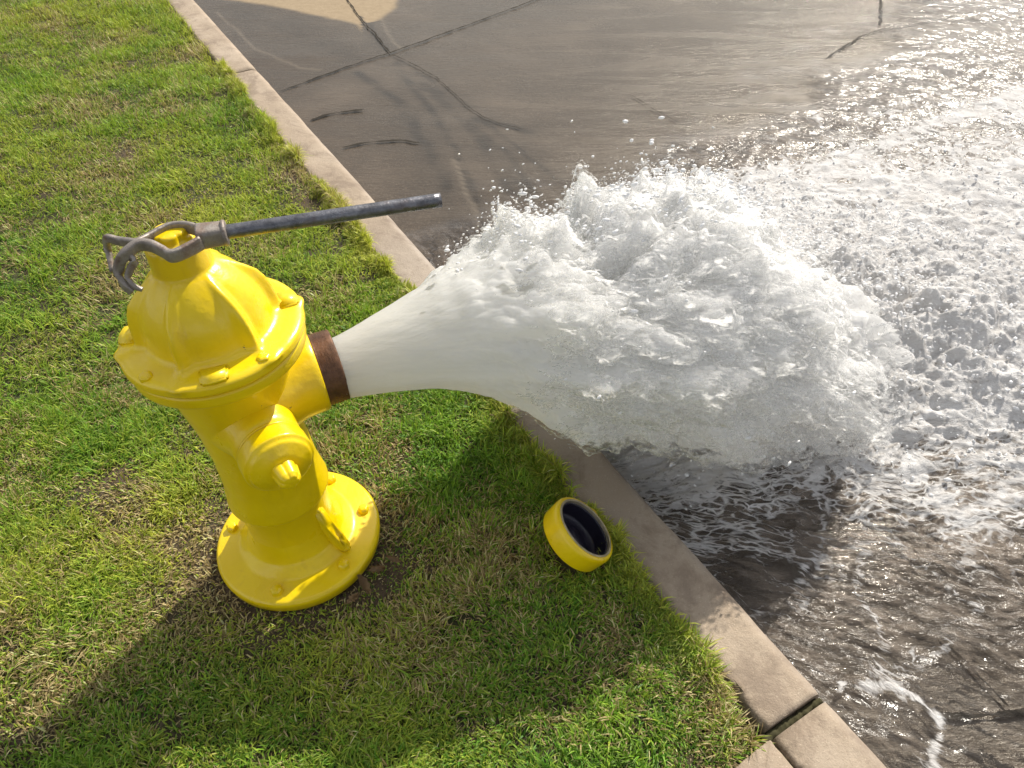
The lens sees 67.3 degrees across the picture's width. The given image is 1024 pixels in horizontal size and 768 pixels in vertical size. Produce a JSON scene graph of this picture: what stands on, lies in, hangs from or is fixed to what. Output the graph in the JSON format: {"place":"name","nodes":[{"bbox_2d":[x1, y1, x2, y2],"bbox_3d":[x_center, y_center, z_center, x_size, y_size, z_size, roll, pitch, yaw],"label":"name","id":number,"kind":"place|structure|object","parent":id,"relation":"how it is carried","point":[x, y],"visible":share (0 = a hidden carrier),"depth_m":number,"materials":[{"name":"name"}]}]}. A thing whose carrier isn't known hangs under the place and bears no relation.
{"place":"outdoors","nodes":[
{"label":"outdoors","id":0,"kind":"place"},
{"bbox_2d":[0,0,793,767],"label":"grass ground","id":1,"kind":"structure","parent":0,"point":[312,206],"depth_m":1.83,"materials":[{"name":"green plant"}]},
{"bbox_2d":[113,223,379,610],"bbox_3d":[-0.475,0.063,1.448,0.361,0.828,0.360,14,46,14],"label":"fire hydrant","id":2,"kind":"object","parent":1,"relation":"on","point":[235,365],"visible":0.94,"depth_m":1.30,"materials":[{"name":"yellow metal"}]},
{"bbox_2d":[102,193,441,294],"bbox_3d":[-0.358,-0.218,1.173,0.516,0.079,0.088,-8,45,-9],"label":"hydrant wrench","id":3,"kind":"object","parent":2,"relation":"attached to","point":[213,234],"visible":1,"depth_m":1.15,"materials":[{"name":"metal"}]},
{"bbox_2d":[332,156,987,489],"bbox_3d":[0.632,-0.276,2.178,2.371,1.229,1.547,-18,47,-17],"label":"water jet","id":4,"kind":"object","parent":2,"relation":"attached to","point":[449,330],"visible":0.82,"depth_m":1.51},
{"bbox_2d":[435,116,1000,479],"bbox_3d":[0.552,-0.354,2.000,1.691,0.909,1.274,-23,49,-22],"label":"water spray","id":5,"kind":"object","parent":4,"relation":"on","point":[659,170],"visible":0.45,"depth_m":1.63,"materials":[{"name":"white liquid"}]},
{"bbox_2d":[346,592,358,604],"bbox_3d":[-0.331,0.447,1.596,0.018,0.016,0.036,38,43,11],"label":"dead leaf","id":6,"kind":"object","parent":1,"relation":"on","point":[352,597],"visible":1,"depth_m":1.60,"materials":[{"name":"brown plant"}]},
{"bbox_2d":[357,574,370,593],"bbox_3d":[-0.309,0.421,1.620,0.023,0.023,0.048,-38,70,2],"label":"dead leaf","id":7,"kind":"object","parent":1,"relation":"on","point":[364,583],"visible":1,"depth_m":1.62,"materials":[{"name":"brown plant"}]},
{"bbox_2d":[367,564,384,572],"bbox_3d":[-0.290,0.397,1.647,0.040,0.019,0.021,-3,70,-28],"label":"dead leaf","id":8,"kind":"object","parent":1,"relation":"on","point":[376,568],"visible":1,"depth_m":1.65,"materials":[{"name":"brown plant"}]},
{"bbox_2d":[386,555,400,562],"bbox_3d":[-0.257,0.379,1.663,0.034,0.019,0.018,15,57,5],"label":"dead leaf","id":9,"kind":"object","parent":1,"relation":"on","point":[393,559],"visible":1,"depth_m":1.67,"materials":[{"name":"brown plant"}]},
{"bbox_2d":[543,497,612,571],"bbox_3d":[0.141,0.326,1.664,0.165,0.059,0.165,25,33,-33],"label":"outlet cap","id":10,"kind":"object","parent":1,"relation":"on","point":[577,534],"visible":1,"depth_m":1.65,"materials":[{"name":"yellow paint"}]},
{"bbox_2d":[736,741,792,767],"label":"concrete slab","id":11,"kind":"structure","parent":1,"relation":"on","point":[771,756],"depth_m":1.38,"materials":[{"name":"beige concrete"}]},
{"bbox_2d":[194,0,1023,767],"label":"road","id":12,"kind":"structure","parent":0,"point":[384,100],"depth_m":3.50,"materials":[{"name":"grey asphalt"}]},
{"bbox_2d":[167,0,255,73],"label":"kerb","id":13,"kind":"structure","parent":12,"relation":"on","point":[207,31],"depth_m":3.87,"materials":[{"name":"concrete"}]},
{"bbox_2d":[233,70,818,734],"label":"kerb","id":14,"kind":"structure","parent":12,"relation":"on","point":[775,688],"depth_m":1.72,"materials":[{"name":"concrete"}]},
{"bbox_2d":[429,0,1023,767],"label":"water","id":15,"kind":"structure","parent":12,"relation":"on","point":[963,532],"depth_m":2.07,"materials":[{"name":"white liquid"}]},
{"bbox_2d":[600,107,1023,513],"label":"splash drops","id":16,"kind":"object","parent":15,"relation":"on","point":[948,364],"visible":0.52,"depth_m":2.34,"materials":[{"name":"white liquid"}]},
{"bbox_2d":[772,702,885,767],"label":"kerb","id":17,"kind":"structure","parent":12,"relation":"on","point":[823,735],"depth_m":1.40,"materials":[{"name":"concrete"}]},
{"bbox_2d":[760,698,822,742],"bbox_3d":[0.532,0.640,1.457,0.153,0.027,0.029,-21,48,-20],"label":"moss","id":18,"kind":"object","parent":17,"relation":"attached to","point":[783,725],"visible":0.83,"depth_m":1.45,"materials":[{"name":"green plant"}]}
]}

